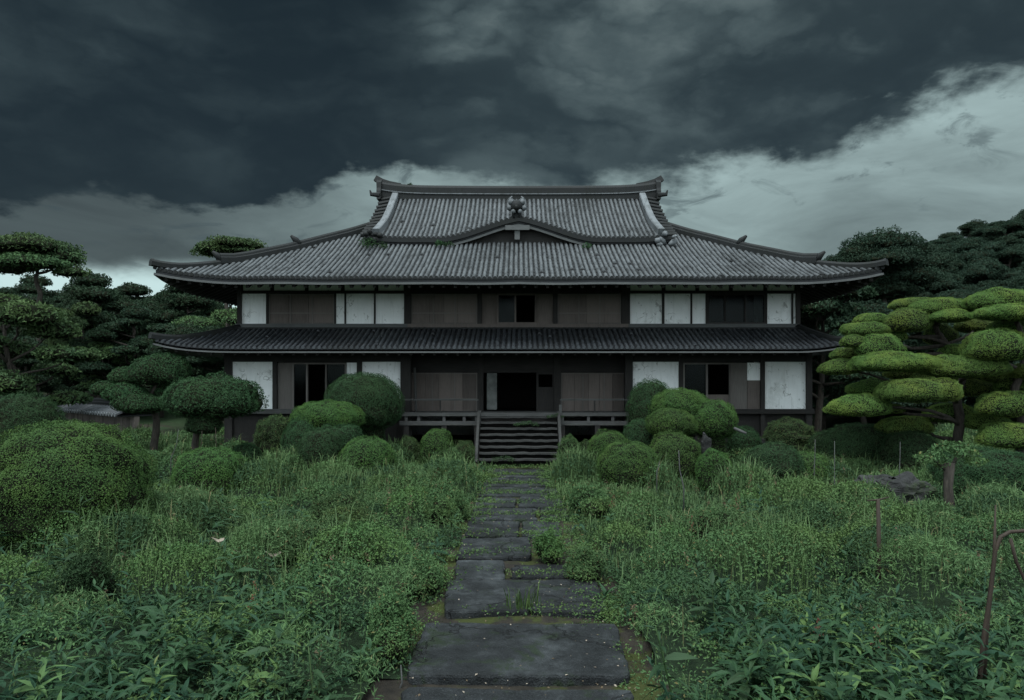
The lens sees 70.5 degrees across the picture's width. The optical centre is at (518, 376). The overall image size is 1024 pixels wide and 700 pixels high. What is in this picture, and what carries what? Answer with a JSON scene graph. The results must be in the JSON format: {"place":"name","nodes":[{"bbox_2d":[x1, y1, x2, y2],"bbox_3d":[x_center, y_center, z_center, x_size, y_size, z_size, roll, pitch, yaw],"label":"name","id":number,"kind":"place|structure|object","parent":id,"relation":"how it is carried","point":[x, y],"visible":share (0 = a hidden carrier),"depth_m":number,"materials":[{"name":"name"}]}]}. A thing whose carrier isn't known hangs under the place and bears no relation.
{"place":"outdoors","nodes":[
{"label":"outdoors","id":0,"kind":"place"},
{"bbox_2d":[0,422,1023,699],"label":"meadow grass","id":1,"kind":"structure","parent":0,"point":[560,488],"depth_m":13.20,"materials":[{"name":"green plant"}]},
{"bbox_2d":[0,0,1023,308],"label":"sky","id":2,"kind":"structure","parent":0,"point":[133,132],"materials":[{"name":"grey"}]},
{"bbox_2d":[362,464,676,699],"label":"path","id":3,"kind":"structure","parent":0,"point":[389,689],"depth_m":8.66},
{"bbox_2d":[454,560,504,579],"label":"paving slab","id":4,"kind":"structure","parent":3,"relation":"on","point":[470,568],"depth_m":10.71,"materials":[{"name":"grey stone"}]},
{"bbox_2d":[465,521,519,538],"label":"paving slab","id":5,"kind":"structure","parent":3,"relation":"on","point":[485,525],"depth_m":13.70,"materials":[{"name":"grey stone"}]},
{"bbox_2d":[455,537,531,561],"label":"paving slab","id":6,"kind":"structure","parent":3,"relation":"on","point":[502,544],"depth_m":12.08,"materials":[{"name":"grey stone"}]},
{"bbox_2d":[471,508,536,522],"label":"paving slab","id":7,"kind":"structure","parent":3,"relation":"on","point":[522,517],"depth_m":15.09,"materials":[{"name":"grey stone"}]},
{"bbox_2d":[401,687,633,699],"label":"paving slab","id":8,"kind":"structure","parent":3,"relation":"on","point":[432,693],"depth_m":6.66,"materials":[{"name":"grey stone"}]},
{"bbox_2d":[483,478,552,486],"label":"paving slab","id":9,"kind":"structure","parent":3,"relation":"on","point":[501,484],"depth_m":19.67,"materials":[{"name":"grey stone"}]},
{"bbox_2d":[407,622,629,686],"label":"paving slab","id":10,"kind":"structure","parent":3,"relation":"on","point":[450,654],"depth_m":7.42,"materials":[{"name":"grey stone"}]},
{"bbox_2d":[479,487,558,497],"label":"paving slab","id":11,"kind":"structure","parent":3,"relation":"on","point":[514,494],"depth_m":18.18,"materials":[{"name":"grey stone"}]},
{"bbox_2d":[503,578,542,614],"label":"grass tuft","id":12,"kind":"object","parent":3,"relation":"on","point":[519,604],"visible":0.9,"depth_m":9.02,"materials":[{"name":"green plant"}]},
{"bbox_2d":[444,579,607,618],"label":"paving slab","id":13,"kind":"structure","parent":3,"relation":"on","point":[490,592],"depth_m":9.43,"materials":[{"name":"grey stone"}]},
{"bbox_2d":[409,463,656,663],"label":"joint weeds","id":14,"kind":"object","parent":3,"relation":"on","point":[574,534],"visible":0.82,"depth_m":13.44,"materials":[{"name":"green plant"}]},
{"bbox_2d":[510,564,569,579],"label":"paving slab","id":15,"kind":"structure","parent":3,"relation":"on","point":[527,576],"depth_m":10.80,"materials":[{"name":"grey stone"}]},
{"bbox_2d":[518,496,562,508],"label":"paving slab","id":16,"kind":"structure","parent":3,"relation":"on","point":[536,505],"depth_m":16.48,"materials":[{"name":"grey stone"}]},
{"bbox_2d":[522,521,561,538],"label":"paving slab","id":17,"kind":"structure","parent":3,"relation":"on","point":[526,526],"depth_m":13.96,"materials":[{"name":"grey stone"}]},
{"bbox_2d":[39,379,1016,695],"bbox_3d":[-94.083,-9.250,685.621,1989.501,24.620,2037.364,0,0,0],"label":"ground","id":18,"kind":"structure","parent":0,"point":[169,421],"depth_m":39.52,"materials":[{"name":"soil"}]},
{"bbox_2d":[0,390,67,441],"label":"clipped shrub","id":19,"kind":"object","parent":18,"relation":"on","point":[17,409],"visible":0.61,"depth_m":21.89,"materials":[{"name":"green plant"}]},
{"bbox_2d":[10,282,57,329],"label":"pine tree","id":20,"kind":"object","parent":18,"relation":"on","point":[29,291],"visible":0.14,"depth_m":52.31,"materials":[{"name":"green plant"}]},
{"bbox_2d":[0,274,67,304],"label":"pine tree","id":21,"kind":"object","parent":18,"relation":"on","point":[43,281],"visible":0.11,"depth_m":69.50,"materials":[{"name":"green plant"}]},
{"bbox_2d":[0,334,72,398],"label":"pine tree","id":22,"kind":"object","parent":18,"relation":"on","point":[24,365],"visible":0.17,"depth_m":33.71,"materials":[{"name":"green plant"}]},
{"bbox_2d":[0,231,91,391],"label":"pine tree","id":23,"kind":"object","parent":18,"relation":"on","point":[33,253],"visible":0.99,"depth_m":35.36,"materials":[{"name":"green plant"}]},
{"bbox_2d":[0,292,107,405],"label":"pine tree","id":24,"kind":"object","parent":18,"relation":"on","point":[43,321],"visible":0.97,"depth_m":29.50,"materials":[{"name":"green plant"}]},
{"bbox_2d":[0,418,159,551],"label":"clipped shrub","id":25,"kind":"object","parent":18,"relation":"on","point":[50,466],"visible":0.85,"depth_m":11.99,"materials":[{"name":"green plant"}]},
{"bbox_2d":[56,338,112,392],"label":"pine tree","id":26,"kind":"object","parent":18,"relation":"on","point":[79,342],"visible":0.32,"depth_m":39.39,"materials":[{"name":"green plant"}]},
{"bbox_2d":[43,301,126,385],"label":"pine tree","id":27,"kind":"object","parent":18,"relation":"on","point":[87,307],"visible":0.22,"depth_m":40.03,"materials":[{"name":"green plant"}]},
{"bbox_2d":[34,527,139,610],"bbox_3d":[-5.463,2.500,9.220,1.090,1.108,1.143,0,0,0],"label":"weed bush","id":28,"kind":"object","parent":18,"relation":"on","point":[85,569],"visible":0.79,"depth_m":9.07,"materials":[{"name":"green plant"}]},
{"bbox_2d":[43,395,151,433],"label":"garden wall","id":29,"kind":"structure","parent":18,"relation":"on","point":[98,410],"depth_m":31.27,"materials":[{"name":"tile"}]},
{"bbox_2d":[54,272,146,397],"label":"pine tree","id":30,"kind":"object","parent":18,"relation":"on","point":[94,288],"visible":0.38,"depth_m":42.30,"materials":[{"name":"green plant"}]},
{"bbox_2d":[69,341,134,390],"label":"pine tree","id":31,"kind":"object","parent":18,"relation":"on","point":[104,347],"visible":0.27,"depth_m":39.34,"materials":[{"name":"green plant"}]},
{"bbox_2d":[78,305,174,384],"bbox_3d":[-21.214,-0.653,39.897,4.993,6.732,5.815,0,0,-16],"label":"pine tree","id":32,"kind":"object","parent":18,"relation":"on","point":[129,323],"visible":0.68,"depth_m":39.18,"materials":[{"name":"green plant"}]},
{"bbox_2d":[102,282,153,334],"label":"pine tree","id":33,"kind":"object","parent":18,"relation":"on","point":[135,291],"visible":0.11,"depth_m":47.04,"materials":[{"name":"green plant"}]},
{"bbox_2d":[89,352,192,457],"bbox_3d":[-12.789,1.128,24.400,3.366,3.974,2.240,0,0,0],"label":"cloud pruned tree","id":34,"kind":"object","parent":18,"relation":"on","point":[123,389],"visible":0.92,"depth_m":23.95,"materials":[{"name":"green plant"}]},
{"bbox_2d":[135,289,204,328],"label":"pine tree","id":35,"kind":"object","parent":18,"relation":"on","point":[161,300],"visible":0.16,"depth_m":45.80,"materials":[{"name":"green plant"}]},
{"bbox_2d":[135,322,223,417],"bbox_3d":[-16.227,0.188,36.251,4.466,5.830,4.478,0,0,8],"label":"pine tree","id":36,"kind":"object","parent":18,"relation":"on","point":[176,330],"visible":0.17,"depth_m":35.08,"materials":[{"name":"green plant"}]},
{"bbox_2d":[140,284,229,333],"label":"pine tree","id":37,"kind":"object","parent":18,"relation":"on","point":[182,299],"visible":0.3,"depth_m":43.92,"materials":[{"name":"green plant"}]},
{"bbox_2d":[171,308,236,420],"bbox_3d":[-16.504,-0.593,39.877,4.922,6.596,5.741,0,0,25],"label":"pine tree","id":38,"kind":"object","parent":18,"relation":"on","point":[228,317],"visible":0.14,"depth_m":39.72,"materials":[{"name":"green plant"}]},
{"bbox_2d":[185,325,223,377],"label":"pine tree","id":39,"kind":"object","parent":18,"relation":"on","point":[211,368],"visible":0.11,"depth_m":35.60,"materials":[{"name":"green plant"}]},
{"bbox_2d":[169,446,248,495],"bbox_3d":[-7.673,2.430,18.006,1.904,1.428,1.816,0,0,0],"label":"clipped shrub","id":40,"kind":"object","parent":18,"relation":"on","point":[209,466],"visible":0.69,"depth_m":17.37,"materials":[{"name":"green plant"}]},
{"bbox_2d":[158,371,268,451],"bbox_3d":[-9.105,1.464,21.461,3.225,3.286,2.488,0,0,0],"label":"cloud pruned tree","id":41,"kind":"object","parent":18,"relation":"on","point":[205,404],"visible":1,"depth_m":20.79,"materials":[{"name":"green plant"}]},
{"bbox_2d":[188,234,267,326],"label":"pine tree","id":42,"kind":"object","parent":18,"relation":"on","point":[225,244],"visible":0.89,"depth_m":42.53,"materials":[{"name":"green plant"}]},
{"bbox_2d":[211,604,302,699],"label":"lance leaf plant","id":43,"kind":"object","parent":18,"relation":"on","point":[278,632],"visible":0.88,"depth_m":6.53,"materials":[{"name":"green plant"}]},
{"bbox_2d":[252,413,290,455],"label":"clipped shrub","id":44,"kind":"object","parent":18,"relation":"on","point":[267,433],"visible":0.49,"depth_m":23.70,"materials":[{"name":"green plant"}]},
{"bbox_2d":[280,414,318,452],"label":"clipped shrub","id":45,"kind":"object","parent":18,"relation":"on","point":[295,432],"visible":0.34,"depth_m":21.45,"materials":[{"name":"green plant"}]},
{"bbox_2d":[270,633,354,699],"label":"lance leaf plant","id":46,"kind":"object","parent":18,"relation":"on","point":[316,671],"visible":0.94,"depth_m":6.18,"materials":[{"name":"green plant"}]},
{"bbox_2d":[296,426,343,471],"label":"clipped shrub","id":47,"kind":"object","parent":18,"relation":"on","point":[316,442],"visible":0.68,"depth_m":20.42,"materials":[{"name":"green plant"}]},
{"bbox_2d":[262,498,388,567],"bbox_3d":[-2.893,2.486,11.086,2.003,1.289,1.784,0,0,0],"label":"weed bush","id":48,"kind":"object","parent":18,"relation":"on","point":[307,533],"visible":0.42,"depth_m":10.68,"materials":[{"name":"green plant"}]},
{"bbox_2d":[288,399,365,427],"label":"clipped shrub","id":49,"kind":"object","parent":18,"relation":"on","point":[324,412],"visible":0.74,"depth_m":21.82,"materials":[{"name":"green plant"}]},
{"bbox_2d":[301,474,378,524],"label":"weed bush","id":50,"kind":"object","parent":18,"relation":"on","point":[341,502],"visible":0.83,"depth_m":14.20,"materials":[{"name":"green plant"}]},
{"bbox_2d":[319,422,365,447],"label":"clipped shrub","id":51,"kind":"object","parent":18,"relation":"on","point":[349,432],"visible":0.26,"depth_m":21.51,"materials":[{"name":"green plant"}]},
{"bbox_2d":[323,371,404,439],"bbox_3d":[-5.138,1.499,24.016,2.676,3.401,2.684,0,0,0],"label":"clipped shrub","id":52,"kind":"object","parent":18,"relation":"on","point":[376,400],"visible":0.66,"depth_m":23.19,"materials":[{"name":"green plant"}]},
{"bbox_2d":[336,435,397,479],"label":"clipped shrub","id":53,"kind":"object","parent":18,"relation":"on","point":[364,451],"visible":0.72,"depth_m":19.87,"materials":[{"name":"green plant"}]},
{"bbox_2d":[349,575,423,667],"bbox_3d":[-1.379,2.572,7.552,0.738,1.008,0.833,0,0,32],"label":"weed bush","id":54,"kind":"object","parent":18,"relation":"on","point":[392,619],"visible":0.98,"depth_m":7.48,"materials":[{"name":"green plant"}]},
{"bbox_2d":[389,536,448,600],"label":"weed bush","id":55,"kind":"object","parent":18,"relation":"on","point":[431,578],"visible":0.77,"depth_m":9.67,"materials":[{"name":"green plant"}]},
{"bbox_2d":[419,428,454,463],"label":"clipped shrub","id":56,"kind":"object","parent":18,"relation":"on","point":[434,439],"visible":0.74,"depth_m":23.02,"materials":[{"name":"green plant"}]},
{"bbox_2d":[404,462,478,527],"bbox_3d":[-1.647,2.398,14.612,1.567,1.374,1.467,0,0,41],"label":"weed bush","id":57,"kind":"object","parent":18,"relation":"on","point":[450,491],"visible":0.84,"depth_m":14.31,"materials":[{"name":"green plant"}]},
{"bbox_2d":[0,424,1023,699],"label":"meadow weeds","id":58,"kind":"object","parent":18,"relation":"on","point":[896,540],"visible":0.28,"depth_m":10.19,"materials":[{"name":"green plant"}]},
{"bbox_2d":[0,450,1023,699],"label":"broadleaf weeds","id":59,"kind":"object","parent":18,"relation":"on","point":[786,662],"visible":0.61,"depth_m":6.94,"materials":[{"name":"green plant"}]},
{"bbox_2d":[148,175,888,463],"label":"mansion","id":60,"kind":"structure","parent":18,"relation":"on","point":[501,317],"depth_m":26.55,"materials":[{"name":"tile"}]},
{"bbox_2d":[292,363,346,408],"bbox_3d":[-7.158,0.317,26.040,1.950,1.663,0.120,0,0,0],"label":"window","id":61,"kind":"structure","parent":60,"relation":"in","point":[293,364],"depth_m":25.99,"materials":[{"name":"black glass"}]},
{"bbox_2d":[487,373,496,409],"bbox_3d":[-0.995,0.537,26.870,0.373,1.353,0.040,0,0,0],"label":"sliding door","id":62,"kind":"structure","parent":60,"relation":"in","point":[491,377],"depth_m":26.85,"materials":[{"name":"paper"}]},
{"bbox_2d":[536,373,553,410],"bbox_3d":[0.980,0.591,26.805,0.653,1.493,0.050,0,0,0],"label":"door leaf","id":63,"kind":"structure","parent":60,"relation":"in","point":[544,395],"depth_m":26.80,"materials":[{"name":"black wood"}]},
{"bbox_2d":[683,363,730,404],"bbox_3d":[6.757,0.317,26.040,1.723,1.663,0.120,0,0,0],"label":"window","id":64,"kind":"structure","parent":60,"relation":"in","point":[727,398],"depth_m":25.99,"materials":[{"name":"black glass"}]},
{"bbox_2d":[708,294,765,323],"bbox_3d":[7.995,-2.505,26.640,2.134,1.113,0.120,0,0,0],"label":"window","id":65,"kind":"structure","parent":60,"relation":"in","point":[764,295],"depth_m":26.58,"materials":[{"name":"black glass"}]},
{"bbox_2d":[526,515,571,564],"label":"weed bush","id":66,"kind":"object","parent":18,"relation":"on","point":[548,545],"visible":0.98,"depth_m":11.49,"materials":[{"name":"green plant"}]},
{"bbox_2d":[560,531,609,586],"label":"weed bush","id":67,"kind":"object","parent":18,"relation":"on","point":[580,566],"visible":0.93,"depth_m":10.28,"materials":[{"name":"green plant"}]},
{"bbox_2d":[566,474,620,519],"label":"weed bush","id":68,"kind":"object","parent":18,"relation":"on","point":[594,501],"visible":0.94,"depth_m":15.14,"materials":[{"name":"green plant"}]},
{"bbox_2d":[586,428,628,460],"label":"clipped shrub","id":69,"kind":"object","parent":18,"relation":"on","point":[601,440],"visible":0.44,"depth_m":22.22,"materials":[{"name":"green plant"}]},
{"bbox_2d":[595,439,660,488],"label":"clipped shrub","id":70,"kind":"object","parent":18,"relation":"on","point":[616,462],"visible":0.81,"depth_m":18.41,"materials":[{"name":"green plant"}]},
{"bbox_2d":[623,418,657,449],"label":"clipped shrub","id":71,"kind":"object","parent":18,"relation":"on","point":[636,430],"visible":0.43,"depth_m":22.99,"materials":[{"name":"green plant"}]},
{"bbox_2d":[624,378,668,423],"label":"clipped shrub","id":72,"kind":"object","parent":18,"relation":"on","point":[640,399],"visible":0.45,"depth_m":23.83,"materials":[{"name":"green plant"}]},
{"bbox_2d":[638,618,697,699],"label":"lance leaf plant","id":73,"kind":"object","parent":18,"relation":"on","point":[676,656],"visible":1,"depth_m":6.07,"materials":[{"name":"green plant"}]},
{"bbox_2d":[645,407,697,435],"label":"clipped shrub","id":74,"kind":"object","parent":18,"relation":"on","point":[664,420],"visible":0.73,"depth_m":21.75,"materials":[{"name":"green plant"}]},
{"bbox_2d":[649,429,700,479],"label":"clipped shrub","id":75,"kind":"object","parent":18,"relation":"on","point":[671,444],"visible":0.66,"depth_m":20.04,"materials":[{"name":"green plant"}]},
{"bbox_2d":[647,387,709,442],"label":"clipped shrub","id":76,"kind":"object","parent":18,"relation":"on","point":[687,400],"visible":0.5,"depth_m":22.98,"materials":[{"name":"green plant"}]},
{"bbox_2d":[686,570,727,632],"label":"lance leaf plant","id":77,"kind":"object","parent":18,"relation":"on","point":[712,579],"visible":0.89,"depth_m":8.30,"materials":[{"name":"green plant"}]},
{"bbox_2d":[695,448,731,493],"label":"clipped shrub","id":78,"kind":"object","parent":18,"relation":"on","point":[705,466],"visible":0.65,"depth_m":18.12,"materials":[{"name":"green plant"}]},
{"bbox_2d":[693,398,738,454],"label":"clipped shrub","id":79,"kind":"object","parent":18,"relation":"on","point":[716,420],"visible":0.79,"depth_m":22.47,"materials":[{"name":"green plant"}]},
{"bbox_2d":[684,489,769,551],"bbox_3d":[3.596,2.551,12.626,1.538,1.050,1.516,0,0,0],"label":"weed bush","id":80,"kind":"object","parent":18,"relation":"on","point":[701,522],"visible":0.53,"depth_m":12.49,"materials":[{"name":"green plant"}]},
{"bbox_2d":[725,425,761,460],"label":"clipped shrub","id":81,"kind":"object","parent":18,"relation":"on","point":[750,438],"visible":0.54,"depth_m":24.21,"materials":[{"name":"green plant"}]},
{"bbox_2d":[724,623,777,699],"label":"lance leaf plant","id":82,"kind":"object","parent":18,"relation":"on","point":[745,688],"visible":0.72,"depth_m":6.34,"materials":[{"name":"green plant"}]},
{"bbox_2d":[740,441,807,486],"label":"clipped shrub","id":83,"kind":"object","parent":18,"relation":"on","point":[781,458],"visible":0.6,"depth_m":18.37,"materials":[{"name":"green plant"}]},
{"bbox_2d":[760,415,814,451],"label":"clipped shrub","id":84,"kind":"object","parent":18,"relation":"on","point":[787,431],"visible":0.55,"depth_m":24.08,"materials":[{"name":"green plant"}]},
{"bbox_2d":[797,450,836,484],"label":"clipped shrub","id":85,"kind":"object","parent":18,"relation":"on","point":[808,457],"visible":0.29,"depth_m":18.71,"materials":[{"name":"green plant"}]},
{"bbox_2d":[801,322,853,412],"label":"hill tree","id":86,"kind":"object","parent":18,"relation":"on","point":[815,376],"visible":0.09,"depth_m":33.43,"materials":[{"name":"green plant"}]},
{"bbox_2d":[806,650,864,699],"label":"lance leaf plant","id":87,"kind":"object","parent":18,"relation":"on","point":[835,663],"visible":0.86,"depth_m":5.88,"materials":[{"name":"green plant"}]},
{"bbox_2d":[793,489,881,542],"bbox_3d":[5.401,2.509,12.492,1.458,1.114,1.250,0,0,-7],"label":"weed bush","id":88,"kind":"object","parent":18,"relation":"on","point":[843,513],"visible":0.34,"depth_m":12.26,"materials":[{"name":"green plant"}]},
{"bbox_2d":[801,285,888,431],"bbox_3d":[13.998,-0.673,32.726,6.255,8.167,6.273,0,0,-34],"label":"hill tree","id":89,"kind":"object","parent":18,"relation":"on","point":[819,313],"visible":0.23,"depth_m":31.51,"materials":[{"name":"green plant"}]},
{"bbox_2d":[815,422,890,471],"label":"clipped shrub","id":90,"kind":"object","parent":18,"relation":"on","point":[849,438],"visible":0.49,"depth_m":21.69,"materials":[{"name":"green plant"}]},
{"bbox_2d":[867,497,888,583],"bbox_3d":[4.916,2.367,9.900,0.302,1.466,0.068,0,0,0],"label":"wooden stake","id":91,"kind":"object","parent":18,"relation":"on","point":[878,529],"visible":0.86,"depth_m":9.88,"materials":[{"name":"brown wood"}]},
{"bbox_2d":[813,329,966,424],"bbox_3d":[17.842,0.222,36.989,7.580,6.303,7.833,0,0,12],"label":"hill tree","id":92,"kind":"object","parent":18,"relation":"on","point":[914,405],"visible":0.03,"depth_m":34.24,"materials":[{"name":"green plant"}]},
{"bbox_2d":[854,471,936,508],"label":"rock","id":93,"kind":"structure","parent":18,"relation":"on","point":[910,484],"depth_m":15.91,"materials":[{"name":"grey stone"}]},
{"bbox_2d":[837,224,958,302],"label":"hill tree","id":94,"kind":"object","parent":18,"relation":"on","point":[914,264],"visible":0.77,"depth_m":41.70,"materials":[{"name":"green plant"}]},
{"bbox_2d":[876,430,943,470],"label":"clipped shrub","id":95,"kind":"object","parent":18,"relation":"on","point":[903,446],"visible":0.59,"depth_m":20.08,"materials":[{"name":"green plant"}]},
{"bbox_2d":[816,297,1014,448],"bbox_3d":[11.583,0.337,20.658,6.201,5.550,3.889,0,0,0],"label":"cloud pruned tree","id":96,"kind":"object","parent":18,"relation":"on","point":[870,342],"visible":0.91,"depth_m":20.62,"materials":[{"name":"green plant"}]},
{"bbox_2d":[912,440,989,521],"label":"tree","id":97,"kind":"object","parent":18,"relation":"on","point":[962,451],"visible":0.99,"depth_m":14.44,"materials":[{"name":"green plant"}]},
{"bbox_2d":[928,271,975,294],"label":"hill tree","id":98,"kind":"object","parent":18,"relation":"on","point":[955,283],"visible":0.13,"depth_m":52.32,"materials":[{"name":"green plant"}]},
{"bbox_2d":[938,219,988,238],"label":"hill tree","id":99,"kind":"object","parent":18,"relation":"on","point":[968,228],"visible":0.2,"depth_m":74.43,"materials":[{"name":"green plant"}]},
{"bbox_2d":[924,446,1023,500],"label":"clipped shrub","id":100,"kind":"object","parent":18,"relation":"on","point":[1000,464],"visible":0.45,"depth_m":16.08,"materials":[{"name":"green plant"}]},
{"bbox_2d":[935,237,1017,272],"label":"hill tree","id":101,"kind":"object","parent":18,"relation":"on","point":[972,247],"visible":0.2,"depth_m":58.40,"materials":[{"name":"green plant"}]},
{"bbox_2d":[955,259,1023,287],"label":"hill tree","id":102,"kind":"object","parent":18,"relation":"on","point":[984,269],"visible":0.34,"depth_m":54.26,"materials":[{"name":"green plant"}]},
{"bbox_2d":[958,286,1023,455],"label":"cloud pruned tree","id":103,"kind":"object","parent":18,"relation":"on","point":[1000,336],"visible":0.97,"depth_m":19.56,"materials":[{"name":"green plant"}]},
{"bbox_2d":[965,280,1023,294],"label":"hill tree","id":104,"kind":"object","parent":18,"relation":"on","point":[981,286],"visible":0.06,"depth_m":49.24,"materials":[{"name":"green plant"}]},
{"bbox_2d":[967,244,1023,279],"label":"hill tree","id":105,"kind":"object","parent":18,"relation":"on","point":[1011,253],"visible":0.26,"depth_m":57.31,"materials":[{"name":"green plant"}]},
{"bbox_2d":[976,529,1023,692],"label":"bent pole","id":106,"kind":"object","parent":18,"relation":"on","point":[990,595],"visible":0.86,"depth_m":6.59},
{"bbox_2d":[982,217,1023,241],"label":"hill tree","id":107,"kind":"object","parent":18,"relation":"on","point":[1013,224],"visible":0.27,"depth_m":65.56,"materials":[{"name":"green plant"}]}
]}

